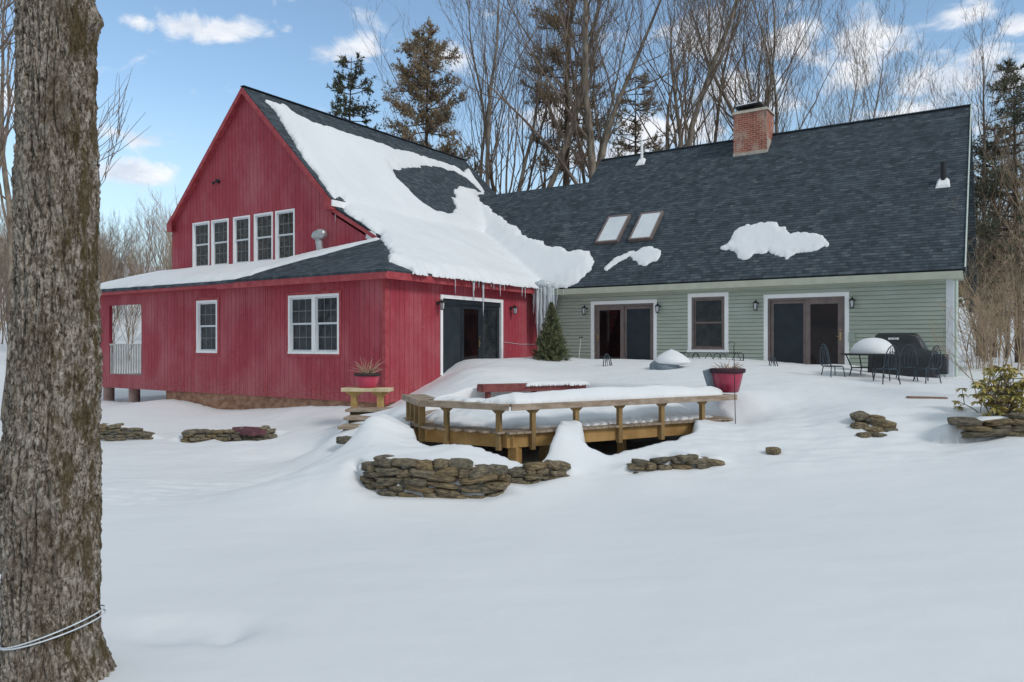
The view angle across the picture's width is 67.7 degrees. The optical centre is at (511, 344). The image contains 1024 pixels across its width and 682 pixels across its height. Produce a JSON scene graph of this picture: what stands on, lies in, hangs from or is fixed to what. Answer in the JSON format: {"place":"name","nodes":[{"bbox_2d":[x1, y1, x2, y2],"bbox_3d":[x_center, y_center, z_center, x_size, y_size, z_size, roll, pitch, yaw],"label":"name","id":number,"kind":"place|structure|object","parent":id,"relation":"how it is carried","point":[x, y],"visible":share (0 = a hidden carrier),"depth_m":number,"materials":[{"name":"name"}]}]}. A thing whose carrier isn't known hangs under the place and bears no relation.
{"place":"outdoors","nodes":[
{"label":"outdoors","id":0,"kind":"place"},
{"bbox_2d":[0,261,1023,681],"bbox_3d":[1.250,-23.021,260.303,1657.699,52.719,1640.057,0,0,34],"label":"snow ground","id":1,"kind":"structure","parent":0,"point":[826,545],"depth_m":8.94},
{"bbox_2d":[0,239,7,342],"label":"young tree","id":2,"kind":"object","parent":1,"relation":"on","point":[1,286],"visible":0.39,"depth_m":49.14,"materials":[{"name":"brown plant"}]},
{"bbox_2d":[0,0,116,681],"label":"maple tree","id":3,"kind":"object","parent":1,"relation":"on","point":[51,484],"visible":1,"depth_m":5.52,"materials":[{"name":"brown plant"}]},
{"bbox_2d":[0,605,105,650],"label":"sap line","id":4,"kind":"object","parent":3,"relation":"attached to","point":[7,648],"visible":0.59,"depth_m":5.47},
{"bbox_2d":[0,0,129,419],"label":"young tree","id":5,"kind":"object","parent":1,"relation":"on","point":[8,218],"visible":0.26,"depth_m":25.63,"materials":[{"name":"brown plant"}]},
{"bbox_2d":[0,0,148,324],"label":"young tree","id":6,"kind":"object","parent":1,"relation":"on","point":[8,132],"visible":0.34,"depth_m":21.39,"materials":[{"name":"brown plant"}]},
{"bbox_2d":[101,209,120,257],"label":"young tree","id":7,"kind":"object","parent":1,"relation":"on","point":[111,228],"visible":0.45,"depth_m":71.55,"materials":[{"name":"brown plant"}]},
{"bbox_2d":[100,244,126,328],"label":"young tree","id":8,"kind":"object","parent":1,"relation":"on","point":[110,272],"visible":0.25,"depth_m":49.87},
{"bbox_2d":[99,220,129,322],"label":"young tree","id":9,"kind":"object","parent":1,"relation":"on","point":[109,256],"visible":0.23,"depth_m":52.29,"materials":[{"name":"brown plant"}]},
{"bbox_2d":[100,215,139,282],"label":"young tree","id":10,"kind":"object","parent":1,"relation":"on","point":[126,238],"visible":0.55,"depth_m":57.86,"materials":[{"name":"brown plant"}]},
{"bbox_2d":[105,259,136,337],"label":"young tree","id":11,"kind":"object","parent":1,"relation":"on","point":[125,309],"visible":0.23,"depth_m":57.68,"materials":[{"name":"brown plant"}]},
{"bbox_2d":[100,245,143,343],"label":"young tree","id":12,"kind":"object","parent":1,"relation":"on","point":[116,277],"visible":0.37,"depth_m":47.61,"materials":[{"name":"brown plant"}]},
{"bbox_2d":[100,423,154,440],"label":"stone wall","id":13,"kind":"structure","parent":1,"relation":"on","point":[121,435],"depth_m":20.52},
{"bbox_2d":[111,226,144,275],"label":"young tree","id":14,"kind":"object","parent":1,"relation":"on","point":[127,248],"visible":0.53,"depth_m":71.03,"materials":[{"name":"brown plant"}]},
{"bbox_2d":[114,248,149,362],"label":"young tree","id":15,"kind":"object","parent":1,"relation":"on","point":[132,311],"visible":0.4,"depth_m":48.95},
{"bbox_2d":[126,220,151,271],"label":"young tree","id":16,"kind":"object","parent":1,"relation":"on","point":[136,235],"visible":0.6,"depth_m":79.74,"materials":[{"name":"brown plant"}]},
{"bbox_2d":[123,238,165,306],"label":"young tree","id":17,"kind":"object","parent":1,"relation":"on","point":[147,261],"visible":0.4,"depth_m":47.13,"materials":[{"name":"brown plant"}]},
{"bbox_2d":[122,198,168,272],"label":"young tree","id":18,"kind":"object","parent":1,"relation":"on","point":[152,223],"visible":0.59,"depth_m":67.01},
{"bbox_2d":[125,207,171,273],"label":"young tree","id":19,"kind":"object","parent":1,"relation":"on","point":[147,230],"visible":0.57,"depth_m":50.39,"materials":[{"name":"brown plant"}]},
{"bbox_2d":[131,221,171,275],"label":"young tree","id":20,"kind":"object","parent":1,"relation":"on","point":[158,254],"visible":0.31,"depth_m":48.04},
{"bbox_2d":[137,234,171,269],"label":"young tree","id":21,"kind":"object","parent":1,"relation":"on","point":[159,255],"visible":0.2,"depth_m":45.56,"materials":[{"name":"brown plant"}]},
{"bbox_2d":[138,212,171,269],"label":"young tree","id":22,"kind":"object","parent":1,"relation":"on","point":[146,223],"visible":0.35,"depth_m":70.02,"materials":[{"name":"brown plant"}]},
{"bbox_2d":[137,188,178,273],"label":"young tree","id":23,"kind":"object","parent":1,"relation":"on","point":[169,238],"visible":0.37,"depth_m":42.95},
{"bbox_2d":[180,425,276,442],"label":"stone wall","id":24,"kind":"structure","parent":1,"relation":"on","point":[192,435],"depth_m":20.32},
{"bbox_2d":[232,426,265,435],"bbox_3d":[-7.073,2.320,20.551,1.163,0.160,0.672,0,0,34],"label":"garden stool","id":25,"kind":"object","parent":24,"relation":"on","point":[249,431],"visible":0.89,"depth_m":20.24,"materials":[{"name":"red wood"}]},
{"bbox_2d":[336,436,351,443],"bbox_3d":[-3.610,2.070,16.599,0.375,0.164,0.291,1,2,26],"label":"boulder","id":26,"kind":"object","parent":1,"relation":"on","point":[342,439],"visible":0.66,"depth_m":16.49,"materials":[{"name":"stone"}]},
{"bbox_2d":[326,51,382,128],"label":"pine tree","id":27,"kind":"object","parent":1,"relation":"on","point":[341,87],"visible":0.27,"depth_m":47.99,"materials":[{"name":"green plant"}]},
{"bbox_2d":[338,407,392,430],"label":"wooden steps","id":28,"kind":"structure","parent":1,"relation":"on","point":[355,415],"depth_m":19.23,"materials":[{"name":"brown wood"}]},
{"bbox_2d":[341,387,393,406],"bbox_3d":[-3.784,1.393,20.001,1.280,0.540,0.480,0,0,7],"label":"wooden bench","id":29,"kind":"object","parent":28,"relation":"on","point":[380,393],"visible":0.81,"depth_m":19.86,"materials":[{"name":"wood"}]},
{"bbox_2d":[349,358,382,387],"bbox_3d":[-3.738,0.713,19.927,0.886,0.820,0.822,0,0,34],"label":"flower pot","id":30,"kind":"object","parent":29,"relation":"on","point":[369,378],"visible":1,"depth_m":19.79,"materials":[{"name":"pink plastic"}]},
{"bbox_2d":[380,16,484,174],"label":"pine tree","id":31,"kind":"object","parent":1,"relation":"on","point":[415,72],"visible":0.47,"depth_m":44.71,"materials":[{"name":"green plant"}]},
{"bbox_2d":[360,454,510,498],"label":"stone wall","id":32,"kind":"structure","parent":1,"relation":"on","point":[390,474],"depth_m":11.57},
{"bbox_2d":[365,0,552,179],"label":"bare tree","id":33,"kind":"object","parent":1,"relation":"on","point":[471,113],"visible":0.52,"depth_m":48.06,"materials":[{"name":"brown plant"}]},
{"bbox_2d":[389,0,589,193],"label":"bare tree","id":34,"kind":"object","parent":1,"relation":"on","point":[483,112],"visible":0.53,"depth_m":47.17,"materials":[{"name":"brown plant"}]},
{"bbox_2d":[344,0,657,193],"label":"bare tree","id":35,"kind":"object","parent":1,"relation":"on","point":[557,168],"visible":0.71,"depth_m":43.81,"materials":[{"name":"brown plant"}]},
{"bbox_2d":[506,460,570,484],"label":"stone wall","id":36,"kind":"structure","parent":1,"relation":"on","point":[532,472],"depth_m":11.96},
{"bbox_2d":[100,85,977,409],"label":"house","id":37,"kind":"structure","parent":1,"relation":"on","point":[868,199],"depth_m":25.70,"materials":[{"name":"red"}]},
{"bbox_2d":[192,221,209,266],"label":"window","id":38,"kind":"structure","parent":37,"relation":"in","point":[200,230],"depth_m":29.78,"materials":[{"name":"white paint"}]},
{"bbox_2d":[196,300,216,352],"bbox_3d":[-10.434,-0.620,26.219,1.160,1.800,0.143,0,0,34],"label":"window","id":39,"kind":"structure","parent":37,"relation":"in","point":[206,310],"depth_m":26.30,"materials":[{"name":"white paint"}]},
{"bbox_2d":[211,218,228,264],"bbox_3d":[-11.067,-3.870,29.039,1.042,1.780,0.143,0,0,34],"label":"window","id":40,"kind":"structure","parent":37,"relation":"in","point":[220,227],"depth_m":29.12,"materials":[{"name":"white paint"}]},
{"bbox_2d":[100,237,378,288],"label":"roof snow","id":41,"kind":"structure","parent":37,"relation":"on","point":[210,273],"depth_m":26.60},
{"bbox_2d":[233,215,249,263],"bbox_3d":[-9.995,-3.870,28.328,0.960,1.780,0.143,0,0,34],"label":"window","id":42,"kind":"structure","parent":37,"relation":"in","point":[241,224],"depth_m":28.41,"materials":[{"name":"white paint"}]},
{"bbox_2d":[254,212,272,260],"bbox_3d":[-8.963,-3.870,27.643,1.032,1.780,0.143,0,0,34],"label":"window","id":43,"kind":"structure","parent":37,"relation":"in","point":[263,222],"depth_m":27.72,"materials":[{"name":"white paint"}]},
{"bbox_2d":[275,208,294,259],"bbox_3d":[-7.991,-3.870,26.998,1.013,1.780,0.143,0,0,34],"label":"window","id":44,"kind":"structure","parent":37,"relation":"in","point":[284,219],"depth_m":27.07,"materials":[{"name":"white paint"}]},
{"bbox_2d":[288,294,312,353],"bbox_3d":[-6.493,-0.625,23.604,1.140,1.810,0.143,0,0,34],"label":"window","id":45,"kind":"structure","parent":37,"relation":"in","point":[300,307],"depth_m":23.67,"materials":[{"name":"white paint"}]},
{"bbox_2d":[313,293,338,353],"bbox_3d":[-5.559,-0.625,22.984,1.098,1.810,0.143,0,0,34],"label":"window","id":46,"kind":"structure","parent":37,"relation":"in","point":[325,306],"depth_m":23.05,"materials":[{"name":"white paint"}]},
{"bbox_2d":[265,100,593,288],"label":"roof snow","id":47,"kind":"structure","parent":37,"relation":"on","point":[471,237],"depth_m":28.11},
{"bbox_2d":[443,303,461,372],"bbox_3d":[-1.918,-0.175,24.263,0.045,2.250,1.073,0,0,34],"label":"door","id":48,"kind":"structure","parent":37,"relation":"in","point":[452,313],"depth_m":24.26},
{"bbox_2d":[462,305,480,360],"bbox_3d":[-1.326,-0.175,25.146,0.114,2.250,1.053,0,0,34],"label":"door","id":49,"kind":"structure","parent":37,"relation":"in","point":[471,314],"depth_m":25.19,"materials":[{"name":"black glass"}]},
{"bbox_2d":[481,306,498,358],"bbox_3d":[-0.758,-0.175,26.057,0.045,2.250,1.093,0,0,34],"label":"door","id":50,"kind":"structure","parent":37,"relation":"in","point":[490,315],"depth_m":26.04,"materials":[{"name":"black glass"}]},
{"bbox_2d":[533,280,556,337],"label":"ice column","id":51,"kind":"structure","parent":37,"relation":"attached to","point":[544,296],"depth_m":27.54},
{"bbox_2d":[596,306,623,358],"bbox_3d":[3.433,-0.300,26.883,1.075,2.100,0.114,0,0,34],"label":"door","id":52,"kind":"structure","parent":37,"relation":"in","point":[609,319],"depth_m":26.90,"materials":[{"name":"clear glass"}]},
{"bbox_2d":[604,246,660,270],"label":"roof snow","id":53,"kind":"structure","parent":37,"relation":"on","point":[644,256],"depth_m":26.91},
{"bbox_2d":[624,305,651,359],"bbox_3d":[4.369,-0.300,26.368,1.095,2.100,0.045,0,0,34],"label":"door","id":54,"kind":"structure","parent":37,"relation":"in","point":[637,319],"depth_m":26.37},
{"bbox_2d":[691,296,723,349],"bbox_3d":[6.407,-0.700,24.922,1.100,1.720,0.143,0,0,34],"label":"window","id":55,"kind":"structure","parent":37,"relation":"in","point":[707,312],"depth_m":24.95,"materials":[{"name":"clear glass"}]},
{"bbox_2d":[720,222,828,259],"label":"roof snow","id":56,"kind":"structure","parent":37,"relation":"on","point":[746,241],"depth_m":24.61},
{"bbox_2d":[771,300,805,363],"bbox_3d":[8.542,-0.310,23.600,1.080,2.120,0.045,0,0,34],"label":"door","id":57,"kind":"structure","parent":37,"relation":"in","point":[788,317],"depth_m":23.58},
{"bbox_2d":[806,299,842,364],"bbox_3d":[9.367,-0.310,22.945,1.060,2.120,0.114,0,0,34],"label":"door","id":58,"kind":"structure","parent":37,"relation":"in","point":[824,317],"depth_m":22.97,"materials":[{"name":"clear glass"}]},
{"bbox_2d":[492,0,593,191],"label":"bare tree","id":59,"kind":"object","parent":1,"relation":"on","point":[531,169],"visible":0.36,"depth_m":47.46,"materials":[{"name":"brown plant"}]},
{"bbox_2d":[531,302,573,361],"bbox_3d":[1.304,-0.200,25.182,1.425,2.501,1.444,0,0,34],"label":"fir tree","id":60,"kind":"object","parent":1,"relation":"on","point":[551,346],"visible":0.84,"depth_m":25.01,"materials":[{"name":"green plant"}]},
{"bbox_2d":[402,394,736,463],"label":"deck","id":61,"kind":"structure","parent":1,"relation":"on","point":[531,437],"depth_m":13.96,"materials":[{"name":"brown wood"}]},
{"bbox_2d":[433,396,484,401],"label":"bench snow","id":62,"kind":"structure","parent":61,"relation":"on","point":[450,398],"depth_m":13.86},
{"bbox_2d":[477,383,585,398],"bbox_3d":[0.511,1.285,19.184,2.806,0.630,0.425,0,0,-21],"label":"plank bench","id":63,"kind":"object","parent":61,"relation":"on","point":[487,389],"visible":0.62,"depth_m":18.82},
{"bbox_2d":[526,379,589,386],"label":"bench snow","id":64,"kind":"structure","parent":63,"relation":"on","point":[570,382],"depth_m":19.19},
{"bbox_2d":[426,403,712,428],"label":"deck snow","id":65,"kind":"structure","parent":61,"relation":"on","point":[545,418],"depth_m":14.75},
{"bbox_2d":[703,369,714,386],"bbox_3d":[4.213,0.754,16.151,0.318,0.506,0.240,0,0,0],"label":"slate slab","id":66,"kind":"object","parent":61,"relation":"on","point":[707,374],"depth_m":16.03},
{"bbox_2d":[709,360,745,392],"bbox_3d":[4.515,0.638,16.005,0.739,0.713,0.749,0,0,34],"label":"flower pot","id":67,"kind":"object","parent":61,"relation":"on","point":[723,378],"visible":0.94,"depth_m":15.77,"materials":[{"name":"plastic"}]},
{"bbox_2d":[517,0,621,185],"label":"pine tree","id":68,"kind":"object","parent":1,"relation":"on","point":[566,177],"visible":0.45,"depth_m":46.26,"materials":[{"name":"green plant"}]},
{"bbox_2d":[396,0,743,183],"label":"bare tree","id":69,"kind":"object","parent":1,"relation":"on","point":[590,164],"visible":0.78,"depth_m":42.30,"materials":[{"name":"brown plant"}]},
{"bbox_2d":[504,0,636,182],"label":"bare tree","id":70,"kind":"object","parent":1,"relation":"on","point":[583,178],"visible":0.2,"depth_m":48.41,"materials":[{"name":"brown plant"}]},
{"bbox_2d":[521,0,631,177],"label":"bare tree","id":71,"kind":"object","parent":1,"relation":"on","point":[571,78],"visible":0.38,"depth_m":46.03,"materials":[{"name":"brown plant"}]},
{"bbox_2d":[525,0,671,182],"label":"bare tree","id":72,"kind":"object","parent":1,"relation":"on","point":[600,96],"visible":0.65,"depth_m":43.24,"materials":[{"name":"brown plant"}]},
{"bbox_2d":[601,70,673,156],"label":"pine tree","id":73,"kind":"object","parent":1,"relation":"on","point":[637,126],"visible":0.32,"depth_m":49.84,"materials":[{"name":"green plant"}]},
{"bbox_2d":[649,361,678,369],"bbox_3d":[4.308,0.638,21.601,0.837,0.506,0.795,0,0,34],"label":"tarp mound","id":74,"kind":"object","parent":1,"relation":"on","point":[654,365],"visible":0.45,"depth_m":21.29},
{"bbox_2d":[654,349,690,364],"bbox_3d":[4.518,0.367,21.618,1.050,0.488,1.002,0,0,34],"label":"snow mound","id":75,"kind":"object","parent":74,"relation":"on","point":[672,357],"visible":0.9,"depth_m":21.27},
{"bbox_2d":[627,454,724,473],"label":"stone wall","id":76,"kind":"structure","parent":1,"relation":"on","point":[654,464],"depth_m":12.23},
{"bbox_2d":[600,0,788,150],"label":"bare tree","id":77,"kind":"object","parent":1,"relation":"on","point":[711,73],"visible":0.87,"depth_m":42.69,"materials":[{"name":"brown plant"}]},
{"bbox_2d":[602,0,818,144],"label":"bare tree","id":78,"kind":"object","parent":1,"relation":"on","point":[717,113],"visible":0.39,"depth_m":47.06,"materials":[{"name":"brown plant"}]},
{"bbox_2d":[680,352,743,360],"bbox_3d":[6.029,0.818,23.670,2.177,1.164,0.479,0,0,34],"label":"garden settee","id":79,"kind":"object","parent":1,"relation":"on","point":[714,354],"visible":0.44,"depth_m":23.75,"materials":[{"name":"black metal"}]},
{"bbox_2d":[645,0,815,144],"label":"bare tree","id":80,"kind":"object","parent":1,"relation":"on","point":[725,104],"visible":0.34,"depth_m":48.71,"materials":[{"name":"brown plant"}]},
{"bbox_2d":[631,0,846,132],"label":"bare tree","id":81,"kind":"object","parent":1,"relation":"on","point":[769,85],"visible":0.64,"depth_m":42.76,"materials":[{"name":"brown plant"}]},
{"bbox_2d":[675,0,812,135],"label":"bare tree","id":82,"kind":"object","parent":1,"relation":"on","point":[744,31],"visible":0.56,"depth_m":46.24,"materials":[{"name":"brown plant"}]},
{"bbox_2d":[765,447,780,454],"bbox_3d":[4.400,1.784,12.851,0.216,0.138,0.247,1,-2,42],"label":"boulder","id":83,"kind":"object","parent":1,"relation":"on","point":[773,450],"visible":1,"depth_m":12.77,"materials":[{"name":"stone"}]},
{"bbox_2d":[712,0,840,129],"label":"bare tree","id":84,"kind":"object","parent":1,"relation":"on","point":[783,101],"visible":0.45,"depth_m":47.14,"materials":[{"name":"brown plant"}]},
{"bbox_2d":[820,343,845,376],"bbox_3d":[8.046,0.474,19.197,0.522,1.018,0.483,0,0,-10],"label":"patio chair","id":85,"kind":"object","parent":1,"relation":"on","point":[828,358],"visible":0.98,"depth_m":19.09,"materials":[{"name":"black metal"}]},
{"bbox_2d":[797,65,879,125],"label":"bare tree","id":86,"kind":"object","parent":1,"relation":"on","point":[840,104],"visible":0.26,"depth_m":53.02,"materials":[{"name":"brown plant"}]},
{"bbox_2d":[826,82,870,124],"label":"bare tree","id":87,"kind":"object","parent":1,"relation":"on","point":[843,105],"visible":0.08,"depth_m":52.34,"materials":[{"name":"brown plant"}]},
{"bbox_2d":[794,34,924,124],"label":"bare tree","id":88,"kind":"object","parent":1,"relation":"on","point":[867,82],"visible":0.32,"depth_m":53.99,"materials":[{"name":"brown plant"}]},
{"bbox_2d":[840,353,893,376],"bbox_3d":[8.960,0.637,19.301,1.240,0.836,1.240,0,0,34],"label":"patio table","id":89,"kind":"object","parent":1,"relation":"on","point":[861,367],"visible":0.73,"depth_m":19.17,"materials":[{"name":"black metal"}]},
{"bbox_2d":[851,338,893,353],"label":"snow","id":90,"kind":"structure","parent":89,"relation":"on","point":[872,346],"depth_m":18.97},
{"bbox_2d":[776,0,970,132],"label":"bare tree","id":91,"kind":"object","parent":1,"relation":"on","point":[857,74],"visible":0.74,"depth_m":43.44,"materials":[{"name":"brown plant"}]},
{"bbox_2d":[849,410,897,437],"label":"stone wall","id":92,"kind":"structure","parent":1,"relation":"on","point":[878,423],"depth_m":13.68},
{"bbox_2d":[873,345,900,383],"bbox_3d":[8.970,0.514,18.278,0.483,1.018,0.522,0,0,-5],"label":"patio chair","id":93,"kind":"object","parent":1,"relation":"on","point":[888,368],"visible":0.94,"depth_m":18.08,"materials":[{"name":"black metal"}]},
{"bbox_2d":[896,344,917,380],"bbox_3d":[9.756,0.494,18.879,0.483,1.018,0.522,0,0,20],"label":"patio chair","id":94,"kind":"object","parent":1,"relation":"on","point":[908,357],"visible":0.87,"depth_m":18.67,"materials":[{"name":"black metal"}]},
{"bbox_2d":[867,333,948,377],"bbox_3d":[10.422,0.395,20.133,1.888,1.410,0.691,0,0,34],"label":"covered grill","id":95,"kind":"object","parent":1,"relation":"on","point":[899,341],"visible":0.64,"depth_m":19.84,"materials":[{"name":"fabric"}]},
{"bbox_2d":[906,396,947,398],"bbox_3d":[8.742,1.169,16.101,0.773,0.158,0.160,0,0,15],"label":"landscape timber","id":96,"kind":"object","parent":1,"relation":"on","point":[918,397],"visible":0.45,"depth_m":16.05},
{"bbox_2d":[913,345,941,383],"bbox_3d":[10.070,0.514,18.505,0.522,1.018,0.483,0,0,-10],"label":"patio chair","id":97,"kind":"object","parent":1,"relation":"on","point":[926,372],"visible":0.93,"depth_m":18.46,"materials":[{"name":"black metal"}]},
{"bbox_2d":[900,51,982,142],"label":"bare tree","id":98,"kind":"object","parent":1,"relation":"on","point":[934,88],"visible":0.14,"depth_m":46.41,"materials":[{"name":"brown plant"}]},
{"bbox_2d":[904,0,1023,361],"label":"bare tree","id":99,"kind":"object","parent":1,"relation":"on","point":[984,207],"visible":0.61,"depth_m":35.77,"materials":[{"name":"brown plant"}]},
{"bbox_2d":[912,254,1023,395],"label":"bare shrub","id":100,"kind":"object","parent":1,"relation":"on","point":[987,334],"visible":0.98,"depth_m":15.93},
{"bbox_2d":[941,194,1023,371],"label":"bare shrub","id":101,"kind":"object","parent":1,"relation":"on","point":[1004,320],"visible":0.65,"depth_m":23.82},
{"bbox_2d":[958,235,1007,368],"bbox_3d":[16.387,-1.346,27.894,2.980,4.923,4.648,0,0,23],"label":"bare shrub","id":102,"kind":"object","parent":1,"relation":"on","point":[979,333],"visible":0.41,"depth_m":27.17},
{"bbox_2d":[947,413,1023,437],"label":"stone wall","id":103,"kind":"structure","parent":1,"relation":"on","point":[1012,425],"depth_m":12.58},
{"bbox_2d":[952,364,1023,415],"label":"rhododendron","id":104,"kind":"object","parent":1,"relation":"on","point":[1001,400],"visible":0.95,"depth_m":13.29,"materials":[{"name":"green plant"}]},
{"bbox_2d":[958,58,1023,362],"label":"pine tree","id":105,"kind":"object","parent":1,"relation":"on","point":[988,234],"visible":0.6,"depth_m":35.83,"materials":[{"name":"green plant"}]},
{"bbox_2d":[958,203,1023,369],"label":"bare shrub","id":106,"kind":"object","parent":1,"relation":"on","point":[1020,339],"visible":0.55,"depth_m":25.64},
{"bbox_2d":[960,207,1023,365],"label":"bare shrub","id":107,"kind":"object","parent":1,"relation":"on","point":[999,253],"visible":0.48,"depth_m":28.35,"materials":[{"name":"brown plant"}]},
{"bbox_2d":[967,113,1023,356],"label":"pine tree","id":108,"kind":"object","parent":1,"relation":"on","point":[1001,120],"visible":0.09,"depth_m":43.56,"materials":[{"name":"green plant"}]},
{"bbox_2d":[975,129,1023,358],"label":"bare tree","id":109,"kind":"object","parent":1,"relation":"on","point":[1006,352],"visible":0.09,"depth_m":41.93,"materials":[{"name":"brown plant"}]},
{"bbox_2d":[976,198,1022,351],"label":"young tree","id":110,"kind":"object","parent":1,"relation":"on","point":[998,283],"visible":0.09,"depth_m":43.47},
{"bbox_2d":[977,120,1023,254],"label":"young tree","id":111,"kind":"object","parent":1,"relation":"on","point":[1016,178],"visible":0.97,"depth_m":31.68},
{"bbox_2d":[0,0,1023,301],"label":"sky","id":112,"kind":"structure","parent":0,"point":[189,61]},
{"bbox_2d":[481,385,722,403],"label":"snow","id":113,"kind":"structure","parent":0,"point":[608,393],"depth_m":14.11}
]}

